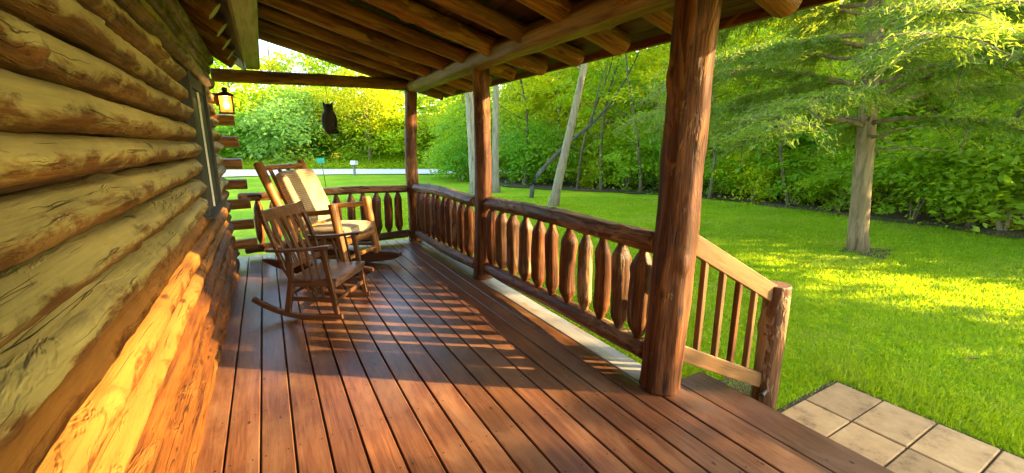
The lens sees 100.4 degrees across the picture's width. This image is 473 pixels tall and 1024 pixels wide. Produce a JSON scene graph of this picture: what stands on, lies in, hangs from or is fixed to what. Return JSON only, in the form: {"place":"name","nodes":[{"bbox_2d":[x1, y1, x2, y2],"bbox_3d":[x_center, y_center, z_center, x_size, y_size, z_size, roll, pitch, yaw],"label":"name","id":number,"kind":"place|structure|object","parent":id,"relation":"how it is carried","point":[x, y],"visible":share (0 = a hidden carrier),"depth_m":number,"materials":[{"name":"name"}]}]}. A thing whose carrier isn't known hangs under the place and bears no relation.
{"place":"outdoors","nodes":[
{"label":"outdoors","id":0,"kind":"place"},
{"bbox_2d":[222,169,615,176],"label":"road","id":1,"kind":"structure","parent":0,"point":[316,171],"depth_m":27.52,"materials":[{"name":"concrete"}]},
{"bbox_2d":[218,1,841,113],"label":"sky","id":2,"kind":"structure","parent":0,"point":[272,46],"materials":[{"name":"white"}]},
{"bbox_2d":[223,150,1023,457],"bbox_3d":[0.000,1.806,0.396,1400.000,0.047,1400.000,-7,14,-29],"label":"lawn","id":3,"kind":"structure","parent":0,"point":[254,184],"depth_m":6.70,"materials":[{"name":"green plant"}]},
{"bbox_2d":[0,0,257,472],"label":"log cabin","id":4,"kind":"object","parent":3,"relation":"on","point":[120,245],"visible":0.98,"depth_m":1.37,"materials":[{"name":"brown wood"}]},
{"bbox_2d":[177,70,225,219],"bbox_3d":[-2.715,-0.783,3.735,0.145,1.130,1.120,-7,14,-29],"label":"window","id":5,"kind":"structure","parent":4,"relation":"in","point":[197,100],"depth_m":3.68,"materials":[{"name":"grey glass"}]},
{"bbox_2d":[215,87,235,113],"bbox_3d":[-3.396,-1.610,5.054,0.192,0.304,0.184,-7,14,-29],"label":"wall lantern","id":6,"kind":"object","parent":4,"relation":"attached to","point":[224,100],"depth_m":5.01,"materials":[{"name":"yellow glass"}]},
{"bbox_2d":[210,0,839,99],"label":"porch roof","id":7,"kind":"structure","parent":4,"relation":"attached to","point":[439,49],"depth_m":3.85,"materials":[{"name":"brown wood"}]},
{"bbox_2d":[321,56,339,133],"bbox_3d":[-2.442,-1.872,5.648,0.173,0.998,0.211,9,15,34],"label":"hanging owl","id":8,"kind":"object","parent":7,"relation":"hanging from","point":[329,120],"visible":1,"depth_m":5.65,"materials":[{"name":"metal"}]},
{"bbox_2d":[209,65,254,155],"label":"bush","id":9,"kind":"object","parent":3,"relation":"on","point":[218,86],"visible":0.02,"depth_m":35.57,"materials":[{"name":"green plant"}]},
{"bbox_2d":[212,104,260,160],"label":"bush","id":10,"kind":"object","parent":3,"relation":"on","point":[223,129],"visible":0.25,"depth_m":32.15,"materials":[{"name":"green plant"}]},
{"bbox_2d":[209,51,269,94],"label":"tall tree","id":11,"kind":"object","parent":3,"relation":"on","point":[219,63],"visible":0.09,"depth_m":38.11,"materials":[{"name":"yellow plant"}]},
{"bbox_2d":[217,109,286,166],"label":"bush","id":12,"kind":"object","parent":3,"relation":"on","point":[250,139],"visible":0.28,"depth_m":32.39,"materials":[{"name":"green plant"}]},
{"bbox_2d":[215,82,298,163],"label":"bush","id":13,"kind":"object","parent":3,"relation":"on","point":[250,94],"visible":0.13,"depth_m":35.91,"materials":[{"name":"yellow plant"}]},
{"bbox_2d":[237,42,303,103],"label":"tall tree","id":14,"kind":"object","parent":3,"relation":"on","point":[271,65],"visible":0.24,"depth_m":41.79,"materials":[{"name":"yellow plant"}]},
{"bbox_2d":[217,83,342,162],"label":"bush","id":15,"kind":"object","parent":3,"relation":"on","point":[254,97],"visible":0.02,"depth_m":35.23,"materials":[{"name":"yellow plant"}]},
{"bbox_2d":[221,84,350,169],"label":"bush","id":16,"kind":"object","parent":3,"relation":"on","point":[285,118],"visible":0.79,"depth_m":30.80,"materials":[{"name":"green plant"}]},
{"bbox_2d":[273,50,339,93],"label":"tall tree","id":17,"kind":"object","parent":3,"relation":"on","point":[307,63],"visible":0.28,"depth_m":40.85,"materials":[{"name":"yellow plant"}]},
{"bbox_2d":[277,115,344,166],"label":"bush","id":18,"kind":"object","parent":3,"relation":"on","point":[322,148],"visible":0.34,"depth_m":32.95,"materials":[{"name":"green plant"}]},
{"bbox_2d":[316,158,325,185],"bbox_3d":[-7.964,-2.610,17.875,0.300,1.341,0.028,-7,14,-29],"label":"stake sign","id":19,"kind":"object","parent":3,"relation":"on","point":[321,160],"visible":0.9,"depth_m":17.78,"materials":[{"name":"metal"}]},
{"bbox_2d":[291,86,360,165],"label":"yellow tree","id":20,"kind":"object","parent":3,"relation":"on","point":[316,111],"visible":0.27,"depth_m":32.64,"materials":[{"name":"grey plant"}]},
{"bbox_2d":[298,56,354,159],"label":"tall tree","id":21,"kind":"object","parent":3,"relation":"on","point":[326,64],"visible":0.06,"depth_m":43.46,"materials":[{"name":"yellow plant"}]},
{"bbox_2d":[284,67,373,160],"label":"bush","id":22,"kind":"object","parent":3,"relation":"on","point":[302,87],"visible":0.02,"depth_m":35.66,"materials":[{"name":"green plant"}]},
{"bbox_2d":[331,150,341,166],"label":"flower clump","id":23,"kind":"object","parent":3,"relation":"on","point":[336,157],"visible":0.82,"depth_m":31.95,"materials":[{"name":"yellow plant"}]},
{"bbox_2d":[350,160,357,175],"bbox_3d":[-8.945,-3.855,24.272,0.550,0.932,0.212,10,16,39],"label":"mailbox","id":24,"kind":"object","parent":3,"relation":"on","point":[353,163],"visible":0.91,"depth_m":24.24,"materials":[{"name":"grey metal"}]},
{"bbox_2d":[314,67,404,163],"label":"yellow tree","id":25,"kind":"object","parent":3,"relation":"on","point":[367,102],"visible":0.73,"depth_m":31.25,"materials":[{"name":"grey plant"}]},
{"bbox_2d":[321,103,401,166],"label":"bush","id":26,"kind":"object","parent":3,"relation":"on","point":[347,149],"visible":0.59,"depth_m":32.44,"materials":[{"name":"green plant"}]},
{"bbox_2d":[328,73,434,164],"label":"tree","id":27,"kind":"object","parent":3,"relation":"on","point":[420,106],"visible":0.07,"depth_m":34.51,"materials":[{"name":"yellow plant"}]},
{"bbox_2d":[220,152,568,169],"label":"roadside weeds","id":28,"kind":"object","parent":3,"relation":"on","point":[341,164],"visible":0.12,"depth_m":31.35,"materials":[{"name":"green plant"}]},
{"bbox_2d":[365,106,438,166],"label":"bush","id":29,"kind":"object","parent":3,"relation":"on","point":[399,147],"visible":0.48,"depth_m":32.05,"materials":[{"name":"green plant"}]},
{"bbox_2d":[396,96,466,163],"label":"bush","id":30,"kind":"object","parent":3,"relation":"on","point":[428,116],"visible":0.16,"depth_m":32.06,"materials":[{"name":"green plant"}]},
{"bbox_2d":[383,93,490,156],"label":"bush","id":31,"kind":"object","parent":3,"relation":"on","point":[429,99],"visible":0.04,"depth_m":35.05,"materials":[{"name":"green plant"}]},
{"bbox_2d":[421,131,499,181],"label":"shrub","id":32,"kind":"object","parent":3,"relation":"on","point":[453,159],"visible":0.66,"depth_m":20.55,"materials":[{"name":"green plant"}]},
{"bbox_2d":[423,88,504,144],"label":"leafy tree","id":33,"kind":"object","parent":3,"relation":"on","point":[453,98],"visible":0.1,"depth_m":24.70,"materials":[{"name":"green plant"}]},
{"bbox_2d":[417,99,520,178],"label":"bush","id":34,"kind":"object","parent":3,"relation":"on","point":[446,126],"visible":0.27,"depth_m":22.16,"materials":[{"name":"green plant"}]},
{"bbox_2d":[465,92,474,193],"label":"pale tree","id":35,"kind":"object","parent":3,"relation":"on","point":[470,118],"visible":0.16,"depth_m":15.46,"materials":[{"name":"grey plant"}]},
{"bbox_2d":[492,85,500,192],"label":"pale tree","id":36,"kind":"object","parent":3,"relation":"on","point":[495,160],"visible":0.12,"depth_m":15.90,"materials":[{"name":"grey plant"}]},
{"bbox_2d":[490,98,516,160],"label":"bush","id":37,"kind":"object","parent":3,"relation":"on","point":[501,126],"visible":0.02,"depth_m":31.65,"materials":[{"name":"green plant"}]},
{"bbox_2d":[194,238,824,472],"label":"porch deck","id":38,"kind":"structure","parent":3,"relation":"on","point":[424,357],"depth_m":2.61,"materials":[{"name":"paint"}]},
{"bbox_2d":[251,201,370,319],"bbox_3d":[-1.835,0.189,3.897,0.813,0.958,0.636,1,12,5],"label":"rocking chair","id":39,"kind":"object","parent":38,"relation":"on","point":[323,274],"visible":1,"depth_m":3.71,"materials":[{"name":"brown wood"}]},
{"bbox_2d":[253,159,401,276],"bbox_3d":[-2.145,-0.243,5.067,1.366,1.300,0.790,3,13,11],"label":"log rocking chair","id":40,"kind":"object","parent":38,"relation":"on","point":[374,252],"visible":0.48,"depth_m":4.88,"materials":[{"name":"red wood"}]},
{"bbox_2d":[302,220,371,238],"bbox_3d":[-2.071,-0.089,5.085,0.582,0.147,0.600,0,12,12],"label":"seat cushion","id":41,"kind":"object","parent":40,"relation":"on","point":[347,226],"visible":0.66,"depth_m":4.93,"materials":[{"name":"beige fabric"}]},
{"bbox_2d":[276,169,329,225],"bbox_3d":[-2.446,-0.479,5.078,0.168,0.664,0.580,-21,7,15],"label":"back cushion","id":42,"kind":"object","parent":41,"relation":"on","point":[304,186],"visible":0.81,"depth_m":4.97,"materials":[{"name":"beige fabric"}]},
{"bbox_2d":[404,90,420,241],"bbox_3d":[-1.510,-1.040,6.502,0.234,2.255,0.223,-7,14,-29],"label":"porch post","id":43,"kind":"object","parent":38,"relation":"on","point":[411,168],"visible":0.85,"depth_m":6.41,"materials":[{"name":"brown wood"}]},
{"bbox_2d":[238,185,409,253],"bbox_3d":[-2.576,-0.279,6.095,2.191,0.853,0.154,-7,14,-28],"label":"log railing","id":44,"kind":"object","parent":43,"relation":"attached to","point":[258,197],"visible":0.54,"depth_m":6.23,"materials":[{"name":"brown wood"}]},
{"bbox_2d":[412,183,474,268],"bbox_3d":[-0.926,-0.218,5.703,0.169,0.911,2.041,-7,14,-30],"label":"log railing","id":45,"kind":"object","parent":38,"relation":"on","point":[442,223],"visible":0.99,"depth_m":5.46,"materials":[{"name":"brown wood"}]},
{"bbox_2d":[472,68,491,279],"bbox_3d":[-0.326,-0.632,4.642,0.230,2.256,0.212,-7,14,-29],"label":"porch post","id":46,"kind":"object","parent":38,"relation":"on","point":[482,146],"visible":0.91,"depth_m":4.54,"materials":[{"name":"brown wood"}]},
{"bbox_2d":[639,0,722,396],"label":"porch post","id":47,"kind":"object","parent":38,"relation":"on","point":[693,45],"visible":1,"depth_m":2.38,"materials":[{"name":"brown wood"}]},
{"bbox_2d":[483,196,654,358],"bbox_3d":[0.314,0.189,3.694,0.194,0.922,2.374,-7,14,-29],"label":"log railing","id":48,"kind":"object","parent":47,"relation":"attached to","point":[525,249],"visible":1,"depth_m":3.27,"materials":[{"name":"brown wood"}]},
{"bbox_2d":[683,235,791,408],"bbox_3d":[1.458,0.646,2.800,0.962,1.440,0.170,-5,14,-24],"label":"step handrail","id":49,"kind":"object","parent":47,"relation":"attached to","point":[762,377],"visible":0.91,"depth_m":2.82,"materials":[{"name":"brown wood"}]},
{"bbox_2d":[490,76,566,174],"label":"leafy tree","id":50,"kind":"object","parent":3,"relation":"on","point":[506,100],"visible":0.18,"depth_m":22.48,"materials":[{"name":"green plant"}]},
{"bbox_2d":[492,67,598,139],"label":"leafy tree","id":51,"kind":"object","parent":3,"relation":"on","point":[543,99],"visible":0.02,"depth_m":25.68,"materials":[{"name":"green plant"}]},
{"bbox_2d":[547,63,587,206],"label":"leaning tree","id":52,"kind":"object","parent":3,"relation":"on","point":[554,199],"visible":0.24,"depth_m":12.46,"materials":[{"name":"grey plant"}]},
{"bbox_2d":[529,50,639,197],"bbox_3d":[2.543,-3.929,14.890,4.324,5.215,0.220,-5,13,-23],"label":"dead tree","id":53,"kind":"object","parent":3,"relation":"on","point":[545,166],"visible":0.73,"depth_m":14.81,"materials":[{"name":"grey plant"}]},
{"bbox_2d":[527,66,643,164],"bbox_3d":[5.548,-9.015,30.183,13.127,8.972,13.345,0,12,0],"label":"bush","id":54,"kind":"object","parent":3,"relation":"on","point":[578,119],"visible":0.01,"depth_m":27.20,"materials":[{"name":"green plant"}]},
{"bbox_2d":[578,74,654,146],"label":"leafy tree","id":55,"kind":"object","parent":3,"relation":"on","point":[613,110],"depth_m":26.46,"materials":[{"name":"green plant"}]},
{"bbox_2d":[584,43,725,148],"bbox_3d":[7.167,-10.205,23.191,9.603,14.179,8.615,10,16,38],"label":"leafy tree","id":56,"kind":"object","parent":3,"relation":"on","point":[629,109],"visible":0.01,"depth_m":23.68,"materials":[{"name":"green plant"}]},
{"bbox_2d":[653,33,771,149],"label":"leafy tree","id":57,"kind":"object","parent":3,"relation":"on","point":[725,47],"depth_m":20.83,"materials":[{"name":"green plant"}]},
{"bbox_2d":[719,368,750,394],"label":"bare soil","id":58,"kind":"structure","parent":3,"relation":"on","point":[736,384],"depth_m":3.31,"materials":[{"name":"brown soil"}]},
{"bbox_2d":[681,371,894,472],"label":"porch step","id":59,"kind":"object","parent":3,"relation":"on","point":[823,453],"visible":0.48,"depth_m":2.54,"materials":[{"name":"paint"}]},
{"bbox_2d":[608,0,1023,251],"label":"cedar tree","id":60,"kind":"object","parent":3,"relation":"on","point":[986,28],"visible":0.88,"depth_m":6.32,"materials":[{"name":"green plant"}]},
{"bbox_2d":[840,247,892,258],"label":"bare soil","id":61,"kind":"structure","parent":3,"relation":"on","point":[868,253],"depth_m":7.29,"materials":[{"name":"brown soil"}]},
{"bbox_2d":[465,177,1023,237],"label":"woodland ground","id":62,"kind":"structure","parent":0,"point":[894,216],"depth_m":12.66,"materials":[{"name":"brown plant"}]},
{"bbox_2d":[490,108,576,176],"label":"shrub","id":63,"kind":"object","parent":62,"relation":"on","point":[516,119],"visible":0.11,"depth_m":21.04,"materials":[{"name":"green plant"}]},
{"bbox_2d":[490,111,578,185],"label":"shrub","id":64,"kind":"object","parent":62,"relation":"on","point":[509,153],"visible":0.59,"depth_m":18.62,"materials":[{"name":"green plant"}]},
{"bbox_2d":[490,68,591,184],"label":"young tree","id":65,"kind":"object","parent":62,"relation":"on","point":[521,106],"visible":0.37,"depth_m":18.14,"materials":[{"name":"green plant"}]},
{"bbox_2d":[500,118,596,184],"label":"shrub","id":66,"kind":"object","parent":62,"relation":"on","point":[530,179],"visible":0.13,"depth_m":19.54,"materials":[{"name":"green plant"}]},
{"bbox_2d":[510,121,605,187],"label":"shrub","id":67,"kind":"object","parent":62,"relation":"on","point":[548,145],"visible":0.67,"depth_m":17.74,"materials":[{"name":"green plant"}]},
{"bbox_2d":[507,61,613,138],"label":"leafy tree","id":68,"kind":"object","parent":62,"relation":"on","point":[560,120],"visible":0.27,"depth_m":20.89,"materials":[{"name":"green plant"}]},
{"bbox_2d":[523,53,648,188],"bbox_3d":[2.738,-4.647,16.564,4.450,5.996,4.349,-3,13,-15],"label":"young tree","id":69,"kind":"object","parent":62,"relation":"on","point":[569,94],"visible":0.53,"depth_m":16.43,"materials":[{"name":"green plant"}]},
{"bbox_2d":[568,149,619,188],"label":"shrub","id":70,"kind":"object","parent":62,"relation":"on","point":[588,175],"visible":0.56,"depth_m":17.45,"materials":[{"name":"green plant"}]},
{"bbox_2d":[548,97,641,184],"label":"shrub","id":71,"kind":"object","parent":62,"relation":"on","point":[595,129],"visible":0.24,"depth_m":18.54,"materials":[{"name":"green plant"}]},
{"bbox_2d":[545,43,669,189],"bbox_3d":[3.494,-5.383,16.224,5.321,7.654,5.502,-4,13,-19],"label":"young tree","id":72,"kind":"object","parent":62,"relation":"on","point":[610,93],"visible":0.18,"depth_m":15.90,"materials":[{"name":"green plant"}]},
{"bbox_2d":[585,115,657,187],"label":"shrub","id":73,"kind":"object","parent":62,"relation":"on","point":[641,126],"visible":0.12,"depth_m":17.72,"materials":[{"name":"green plant"}]},
{"bbox_2d":[584,120,661,191],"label":"shrub","id":74,"kind":"object","parent":62,"relation":"on","point":[616,156],"visible":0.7,"depth_m":16.25,"materials":[{"name":"green plant"}]},
{"bbox_2d":[584,42,670,191],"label":"young tree","id":75,"kind":"object","parent":62,"relation":"on","point":[647,59],"visible":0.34,"depth_m":15.13,"materials":[{"name":"green plant"}]},
{"bbox_2d":[585,43,736,183],"bbox_3d":[5.837,-7.587,18.567,6.645,10.937,7.407,2,13,10],"label":"leafy tree","id":76,"kind":"object","parent":62,"relation":"on","point":[618,108],"visible":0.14,"depth_m":18.47,"materials":[{"name":"green plant"}]},
{"bbox_2d":[626,129,715,195],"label":"shrub","id":77,"kind":"object","parent":62,"relation":"on","point":[654,159],"visible":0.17,"depth_m":15.89,"materials":[{"name":"green plant"}]},
{"bbox_2d":[621,91,749,189],"bbox_3d":[6.957,-3.522,16.548,5.320,4.018,5.980,-11,16,-40],"label":"shrub","id":78,"kind":"object","parent":62,"relation":"on","point":[652,152],"visible":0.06,"depth_m":16.11,"materials":[{"name":"green plant"}]},
{"bbox_2d":[647,19,786,199],"bbox_3d":[6.682,-4.099,13.761,4.257,6.123,4.402,10,16,39],"label":"young tree","id":79,"kind":"object","parent":62,"relation":"on","point":[709,196],"visible":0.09,"depth_m":13.62,"materials":[{"name":"green plant"}]},
{"bbox_2d":[702,152,749,197],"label":"shrub","id":80,"kind":"object","parent":62,"relation":"on","point":[725,183],"visible":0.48,"depth_m":14.40,"materials":[{"name":"green plant"}]},
{"bbox_2d":[704,142,796,205],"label":"shrub","id":81,"kind":"object","parent":62,"relation":"on","point":[751,172],"visible":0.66,"depth_m":13.50,"materials":[{"name":"green plant"}]},
{"bbox_2d":[702,95,829,198],"bbox_3d":[8.918,-3.244,15.675,5.195,3.815,5.046,-11,16,-40],"label":"shrub","id":82,"kind":"object","parent":62,"relation":"on","point":[773,147],"visible":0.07,"depth_m":14.84,"materials":[{"name":"green plant"}]},
{"bbox_2d":[709,15,831,159],"bbox_3d":[8.960,-5.821,16.424,5.578,8.326,6.359,-6,14,-27],"label":"leafy tree","id":83,"kind":"object","parent":62,"relation":"on","point":[748,44],"visible":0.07,"depth_m":15.83,"materials":[{"name":"green plant"}]},
{"bbox_2d":[729,0,842,147],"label":"leafy tree","id":84,"kind":"object","parent":62,"relation":"on","point":[763,37],"depth_m":19.61,"materials":[{"name":"green plant"}]},
{"bbox_2d":[742,143,850,205],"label":"shrub","id":85,"kind":"object","parent":62,"relation":"on","point":[778,186],"visible":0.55,"depth_m":12.60,"materials":[{"name":"green plant"}]},
{"bbox_2d":[728,4,886,205],"bbox_3d":[8.128,-3.410,12.081,3.750,5.498,3.862,12,17,43],"label":"young tree","id":86,"kind":"object","parent":62,"relation":"on","point":[825,70],"visible":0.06,"depth_m":11.79,"materials":[{"name":"green plant"}]},
{"bbox_2d":[706,71,931,201],"bbox_3d":[9.477,-3.105,13.495,6.386,4.565,6.015,4,13,17],"label":"shrub","id":87,"kind":"object","parent":62,"relation":"on","point":[821,136],"visible":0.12,"depth_m":12.89,"materials":[{"name":"green plant"}]},
{"bbox_2d":[747,0,935,147],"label":"leafy tree","id":88,"kind":"object","parent":62,"relation":"on","point":[832,3],"visible":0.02,"depth_m":17.38,"materials":[{"name":"green plant"}]},
{"bbox_2d":[784,143,902,215],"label":"shrub","id":89,"kind":"object","parent":62,"relation":"on","point":[825,181],"visible":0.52,"depth_m":11.50,"materials":[{"name":"green plant"}]},
{"bbox_2d":[772,109,944,209],"bbox_3d":[10.103,-2.325,12.552,4.116,3.266,4.139,-1,12,-5],"label":"shrub","id":90,"kind":"object","parent":62,"relation":"on","point":[878,116],"visible":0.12,"depth_m":12.39,"materials":[{"name":"green plant"}]},
{"bbox_2d":[793,75,946,182],"bbox_3d":[17.153,-7.038,21.421,12.781,8.844,11.594,-2,13,-9],"label":"bush","id":91,"kind":"object","parent":62,"relation":"on","point":[900,115],"depth_m":17.46,"materials":[{"name":"green plant"}]},
{"bbox_2d":[789,0,983,188],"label":"leafy tree","id":92,"kind":"object","parent":62,"relation":"on","point":[887,84],"visible":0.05,"depth_m":13.22,"materials":[{"name":"green plant"}]},
{"bbox_2d":[829,127,1016,227],"bbox_3d":[9.891,-1.440,10.122,3.728,2.505,3.317,-4,13,-19],"label":"shrub","id":93,"kind":"object","parent":62,"relation":"on","point":[920,160],"visible":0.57,"depth_m":9.81,"materials":[{"name":"green plant"}]},
{"bbox_2d":[838,18,1012,180],"bbox_3d":[19.570,-6.767,19.210,13.838,9.303,13.612,3,13,14],"label":"bush","id":94,"kind":"object","parent":62,"relation":"on","point":[926,111],"visible":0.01,"depth_m":17.99,"materials":[{"name":"green plant"}]},
{"bbox_2d":[850,99,1023,216],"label":"shrub","id":95,"kind":"object","parent":62,"relation":"on","point":[917,137],"visible":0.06,"depth_m":11.21,"materials":[{"name":"green plant"}]},
{"bbox_2d":[859,0,1023,203],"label":"leafy tree","id":96,"kind":"object","parent":62,"relation":"on","point":[1006,77],"visible":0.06,"depth_m":11.72,"materials":[{"name":"green plant"}]},
{"bbox_2d":[873,78,1023,231],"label":"shrub","id":97,"kind":"object","parent":62,"relation":"on","point":[994,209],"visible":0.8,"depth_m":8.73,"materials":[{"name":"green plant"}]},
{"bbox_2d":[888,0,1023,157],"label":"leafy tree","id":98,"kind":"object","parent":62,"relation":"on","point":[958,86],"depth_m":14.62,"materials":[{"name":"green plant"}]},
{"bbox_2d":[911,0,1023,226],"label":"young tree","id":99,"kind":"object","parent":62,"relation":"on","point":[1018,115],"visible":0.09,"depth_m":9.18,"materials":[{"name":"green plant"}]},
{"bbox_2d":[916,99,1023,226],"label":"shrub","id":100,"kind":"object","parent":62,"relation":"on","point":[986,136],"visible":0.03,"depth_m":9.99,"materials":[{"name":"green plant"}]},
{"bbox_2d":[776,380,1023,472],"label":"paved path","id":101,"kind":"structure","parent":0,"point":[884,433],"depth_m":2.70,"materials":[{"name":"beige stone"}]}
]}

